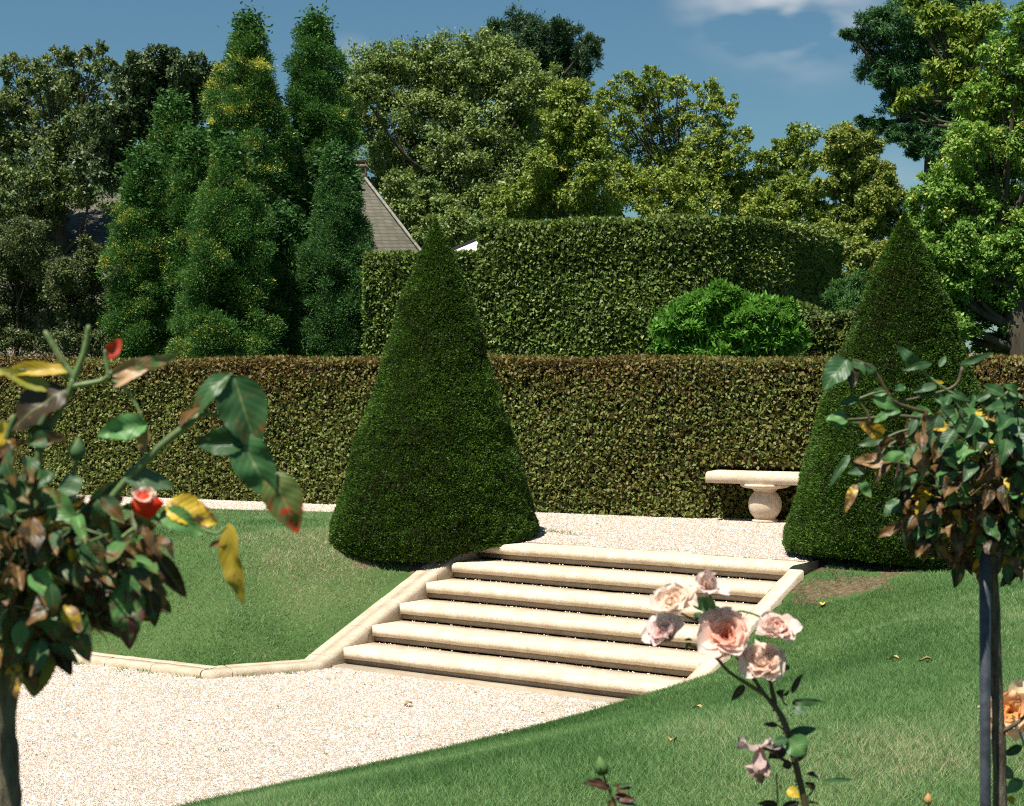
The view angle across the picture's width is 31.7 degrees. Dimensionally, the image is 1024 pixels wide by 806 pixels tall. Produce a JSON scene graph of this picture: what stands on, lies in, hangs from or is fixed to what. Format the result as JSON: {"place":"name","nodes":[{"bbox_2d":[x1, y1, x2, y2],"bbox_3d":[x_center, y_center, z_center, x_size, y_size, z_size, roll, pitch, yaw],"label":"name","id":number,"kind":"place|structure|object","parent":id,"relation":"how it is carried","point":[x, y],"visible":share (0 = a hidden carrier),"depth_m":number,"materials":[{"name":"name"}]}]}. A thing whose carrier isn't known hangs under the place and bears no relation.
{"place":"outdoors","nodes":[
{"label":"outdoors","id":0,"kind":"place"},
{"bbox_2d":[16,662,610,805],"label":"gravel court","id":1,"kind":"object","parent":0,"point":[235,738],"visible":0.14,"depth_m":12.81,"materials":[{"name":"beige gravel"}]},
{"bbox_2d":[72,649,330,678],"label":"stone kerb","id":2,"kind":"structure","parent":1,"relation":"on","point":[310,662],"depth_m":15.11,"materials":[{"name":"stone"}]},
{"bbox_2d":[16,664,604,805],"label":"gravel stones","id":3,"kind":"object","parent":1,"relation":"on","point":[247,722],"visible":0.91,"depth_m":12.93,"materials":[{"name":"beige gravel"}]},
{"bbox_2d":[74,529,610,751],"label":"weeds","id":4,"kind":"object","parent":1,"relation":"on","point":[561,531],"visible":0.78,"depth_m":14.98,"materials":[{"name":"green plant"}]},
{"bbox_2d":[311,541,818,702],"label":"stone staircase","id":5,"kind":"structure","parent":1,"relation":"on","point":[417,597],"depth_m":15.27,"materials":[{"name":"stone"}]},
{"bbox_2d":[379,541,792,682],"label":"gravel stones","id":6,"kind":"object","parent":5,"relation":"on","point":[602,615],"visible":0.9,"depth_m":15.39,"materials":[{"name":"beige gravel"}]},
{"bbox_2d":[77,494,822,561],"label":"gravel terrace","id":7,"kind":"structure","parent":0,"point":[661,538],"depth_m":17.92,"materials":[{"name":"beige gravel"}]},
{"bbox_2d":[85,498,807,561],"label":"gravel stones","id":8,"kind":"object","parent":7,"relation":"on","point":[623,517],"visible":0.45,"depth_m":18.05,"materials":[{"name":"beige gravel"}]},
{"bbox_2d":[705,470,799,522],"bbox_3d":[3.143,1.002,18.933,2.200,0.537,0.524,1,1,25],"label":"stone bench","id":9,"kind":"object","parent":7,"relation":"on","point":[764,503],"visible":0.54,"depth_m":19.01,"materials":[{"name":"beige stone"}]},
{"bbox_2d":[451,238,478,250],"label":"garden pavilion","id":10,"kind":"structure","parent":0,"point":[471,244],"depth_m":32.33,"materials":[{"name":"white paint"}]},
{"bbox_2d":[0,0,1023,353],"label":"sky","id":11,"kind":"structure","parent":0,"point":[786,61],"materials":[{"name":"blue"}]},
{"bbox_2d":[8,509,1023,805],"bbox_3d":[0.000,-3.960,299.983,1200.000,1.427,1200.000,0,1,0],"label":"lawn","id":12,"kind":"structure","parent":0,"point":[396,565],"depth_m":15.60,"materials":[{"name":"green plant"}]},
{"bbox_2d":[0,213,62,357],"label":"spiraea bush","id":13,"kind":"object","parent":12,"relation":"on","point":[17,299],"visible":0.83,"depth_m":30.94,"materials":[{"name":"green plant"}]},
{"bbox_2d":[0,38,137,255],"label":"maple tree","id":14,"kind":"object","parent":12,"relation":"on","point":[64,91],"visible":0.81,"depth_m":39.44,"materials":[{"name":"green plant"}]},
{"bbox_2d":[36,232,119,358],"bbox_3d":[-7.085,-0.821,29.675,1.594,3.939,1.766,0,1,0],"label":"spiraea bush","id":15,"kind":"object","parent":12,"relation":"on","point":[75,314],"visible":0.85,"depth_m":29.26,"materials":[{"name":"green plant"}]},
{"bbox_2d":[94,132,182,358],"bbox_3d":[-6.119,-1.567,29.477,1.686,5.665,1.617,0,1,0],"label":"cypress tree","id":16,"kind":"object","parent":12,"relation":"on","point":[134,232],"visible":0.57,"depth_m":29.14,"materials":[{"name":"green plant"}]},
{"bbox_2d":[70,43,232,197],"bbox_3d":[-7.386,-3.181,36.880,3.394,8.368,2.322,0,1,0],"label":"walnut tree","id":17,"kind":"object","parent":12,"relation":"on","point":[123,116],"visible":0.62,"depth_m":36.42,"materials":[{"name":"green plant"}]},
{"bbox_2d":[125,83,199,325],"bbox_3d":[-5.902,-2.151,30.951,1.773,6.717,1.804,1,1,33],"label":"cypress tree","id":18,"kind":"object","parent":12,"relation":"on","point":[170,115],"visible":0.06,"depth_m":30.71,"materials":[{"name":"green plant"}]},
{"bbox_2d":[147,115,224,357],"bbox_3d":[-5.308,-1.734,29.674,1.669,6.025,1.764,0,1,0],"label":"cypress tree","id":19,"kind":"object","parent":12,"relation":"on","point":[190,165],"visible":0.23,"depth_m":29.34,"materials":[{"name":"green plant"}]},
{"bbox_2d":[0,159,420,358],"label":"country house","id":20,"kind":"structure","parent":12,"relation":"on","point":[392,232],"depth_m":40.56,"materials":[{"name":"tile"}]},
{"bbox_2d":[6,504,419,665],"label":"lawn grass","id":21,"kind":"structure","parent":12,"relation":"on","point":[234,518],"depth_m":16.59,"materials":[{"name":"green plant"}]},
{"bbox_2d":[163,128,292,358],"bbox_3d":[-4.573,-1.586,28.962,2.111,5.722,2.270,0,1,0],"label":"cypress tree","id":22,"kind":"object","parent":12,"relation":"on","point":[227,208],"visible":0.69,"depth_m":28.54,"materials":[{"name":"green plant"}]},
{"bbox_2d":[197,0,310,343],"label":"cypress tree","id":23,"kind":"object","parent":12,"relation":"on","point":[249,61],"visible":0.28,"depth_m":31.08,"materials":[{"name":"green plant"}]},
{"bbox_2d":[251,188,318,356],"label":"cypress tree","id":24,"kind":"object","parent":12,"relation":"on","point":[287,241],"visible":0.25,"depth_m":29.33,"materials":[{"name":"green plant"}]},
{"bbox_2d":[268,0,372,321],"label":"cypress tree","id":25,"kind":"object","parent":12,"relation":"on","point":[315,85],"visible":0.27,"depth_m":32.01,"materials":[{"name":"green plant"}]},
{"bbox_2d":[285,136,377,364],"bbox_3d":[-2.806,-1.567,29.472,1.784,5.571,1.746,0,1,0],"label":"cypress tree","id":26,"kind":"object","parent":12,"relation":"on","point":[332,288],"visible":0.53,"depth_m":29.09,"materials":[{"name":"green plant"}]},
{"bbox_2d":[360,249,479,356],"bbox_3d":[-1.275,-0.557,26.790,1.863,3.458,0.998,0,1,12],"label":"clipped hedge","id":27,"kind":"object","parent":12,"relation":"on","point":[384,278],"visible":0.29,"depth_m":26.51,"materials":[{"name":"green plant"}]},
{"bbox_2d":[327,217,541,562],"bbox_3d":[-0.755,-0.106,17.493,2.089,3.417,2.070,0,1,0],"label":"clipped yew","id":28,"kind":"object","parent":12,"relation":"on","point":[435,467],"visible":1,"depth_m":16.93,"materials":[{"name":"green plant"}]},
{"bbox_2d":[400,176,491,247],"bbox_3d":[-1.384,-1.784,36.008,1.700,5.614,1.983,-1,1,-25],"label":"elder bush","id":29,"kind":"object","parent":12,"relation":"on","point":[427,203],"visible":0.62,"depth_m":35.80,"materials":[{"name":"green plant"}]},
{"bbox_2d":[339,25,573,249],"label":"linden tree","id":30,"kind":"object","parent":12,"relation":"on","point":[484,73],"visible":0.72,"depth_m":47.72,"materials":[{"name":"green plant"}]},
{"bbox_2d":[0,352,1023,519],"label":"clipped hedge","id":31,"kind":"object","parent":12,"relation":"on","point":[647,434],"visible":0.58,"depth_m":20.28,"materials":[{"name":"green plant"}]},
{"bbox_2d":[465,0,605,160],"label":"pine tree","id":32,"kind":"object","parent":12,"relation":"on","point":[558,47],"visible":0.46,"depth_m":61.41,"materials":[{"name":"green plant"}]},
{"bbox_2d":[477,76,625,220],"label":"locust tree","id":33,"kind":"object","parent":12,"relation":"on","point":[553,190],"visible":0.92,"depth_m":42.46,"materials":[{"name":"green plant"}]},
{"bbox_2d":[171,631,1023,805],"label":"lawn grass","id":34,"kind":"structure","parent":12,"relation":"on","point":[448,765],"depth_m":7.97,"materials":[{"name":"green plant"}]},
{"bbox_2d":[474,211,844,364],"bbox_3d":[2.734,-0.755,26.472,6.439,3.876,3.204,-1,1,-25],"label":"clipped hedge","id":35,"kind":"object","parent":12,"relation":"on","point":[581,286],"visible":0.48,"depth_m":25.37,"materials":[{"name":"green plant"}]},
{"bbox_2d":[583,65,761,217],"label":"locust tree","id":36,"kind":"object","parent":12,"relation":"on","point":[675,180],"visible":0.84,"depth_m":44.53,"materials":[{"name":"green plant"}]},
{"bbox_2d":[643,278,813,357],"bbox_3d":[2.722,-0.143,22.657,2.129,2.884,1.114,0,1,0],"label":"laurel bush","id":37,"kind":"object","parent":12,"relation":"on","point":[719,317],"visible":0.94,"depth_m":22.39,"materials":[{"name":"green plant"}]},
{"bbox_2d":[730,120,835,224],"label":"locust tree","id":38,"kind":"object","parent":12,"relation":"on","point":[792,200],"visible":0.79,"depth_m":43.63,"materials":[{"name":"green plant"}]},
{"bbox_2d":[788,299,856,356],"bbox_3d":[4.501,-0.094,24.287,2.094,2.636,1.189,1,1,34],"label":"clipped hedge","id":39,"kind":"object","parent":12,"relation":"on","point":[830,330],"visible":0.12,"depth_m":24.07,"materials":[{"name":"green plant"}]},
{"bbox_2d":[819,267,870,311],"bbox_3d":[4.742,-0.318,24.939,0.994,3.150,1.079,0,1,0],"label":"juniper bush","id":40,"kind":"object","parent":12,"relation":"on","point":[847,291],"visible":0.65,"depth_m":24.93,"materials":[{"name":"green plant"}]},
{"bbox_2d":[807,120,917,244],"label":"locust tree","id":41,"kind":"object","parent":12,"relation":"on","point":[852,163],"visible":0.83,"depth_m":41.88,"materials":[{"name":"green plant"}]},
{"bbox_2d":[839,233,887,283],"bbox_3d":[5.876,-0.848,30.080,1.230,3.972,0.924,0,1,-14],"label":"smoke bush","id":42,"kind":"object","parent":12,"relation":"on","point":[859,252],"visible":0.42,"depth_m":29.95,"materials":[{"name":"green plant"}]},
{"bbox_2d":[781,210,1017,571],"bbox_3d":[3.421,-0.082,15.658,2.116,3.200,2.140,0,1,0],"label":"clipped yew","id":43,"kind":"object","parent":12,"relation":"on","point":[906,302],"visible":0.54,"depth_m":15.25,"materials":[{"name":"green plant"}]},
{"bbox_2d":[837,0,1010,346],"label":"cedar tree","id":44,"kind":"object","parent":12,"relation":"on","point":[890,72],"visible":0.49,"depth_m":33.64,"materials":[{"name":"green plant"}]},
{"bbox_2d":[919,656,931,660],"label":"fallen leaf","id":45,"kind":"object","parent":12,"relation":"on","point":[925,657],"visible":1,"depth_m":10.45,"materials":[{"name":"brown plant"}]},
{"bbox_2d":[887,0,1011,328],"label":"chestnut tree","id":46,"kind":"object","parent":12,"relation":"on","point":[953,23],"visible":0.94,"depth_m":27.80,"materials":[{"name":"green plant"}]},
{"bbox_2d":[900,0,1023,364],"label":"sycamore tree","id":47,"kind":"object","parent":12,"relation":"on","point":[975,221],"visible":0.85,"depth_m":22.75,"materials":[{"name":"green plant"}]},
{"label":"flower bed","id":48,"kind":"structure","parent":12,"relation":"on","visible":0},
{"bbox_2d":[0,325,303,805],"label":"standard rose","id":49,"kind":"object","parent":48,"relation":"in","point":[66,586],"visible":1,"depth_m":1.89,"materials":[{"name":"green plant"}]},
{"bbox_2d":[583,756,636,805],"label":"budding rose","id":50,"kind":"object","parent":48,"relation":"in","point":[602,769],"visible":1,"depth_m":2.56,"materials":[{"name":"plant"}]},
{"bbox_2d":[641,569,853,805],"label":"flowering rose","id":51,"kind":"object","parent":48,"relation":"in","point":[724,631],"visible":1,"depth_m":2.74,"materials":[{"name":"plant"}]},
{"bbox_2d":[822,345,1023,805],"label":"standard rose","id":52,"kind":"object","parent":48,"relation":"in","point":[977,484],"visible":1,"depth_m":3.19,"materials":[{"name":"green plant"}]},
{"bbox_2d":[924,793,943,805],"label":"budding rose","id":53,"kind":"object","parent":48,"relation":"in","point":[928,800],"visible":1,"depth_m":3.01,"materials":[{"name":"plant"}]},
{"bbox_2d":[979,549,990,805],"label":"plant stake","id":54,"kind":"object","parent":48,"relation":"in","point":[985,671],"visible":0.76,"depth_m":3.17,"materials":[{"name":"paint"}]},
{"bbox_2d":[978,679,1023,804],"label":"peach rose","id":55,"kind":"object","parent":48,"relation":"in","point":[1013,700],"visible":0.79,"depth_m":3.95,"materials":[{"name":"plant"}]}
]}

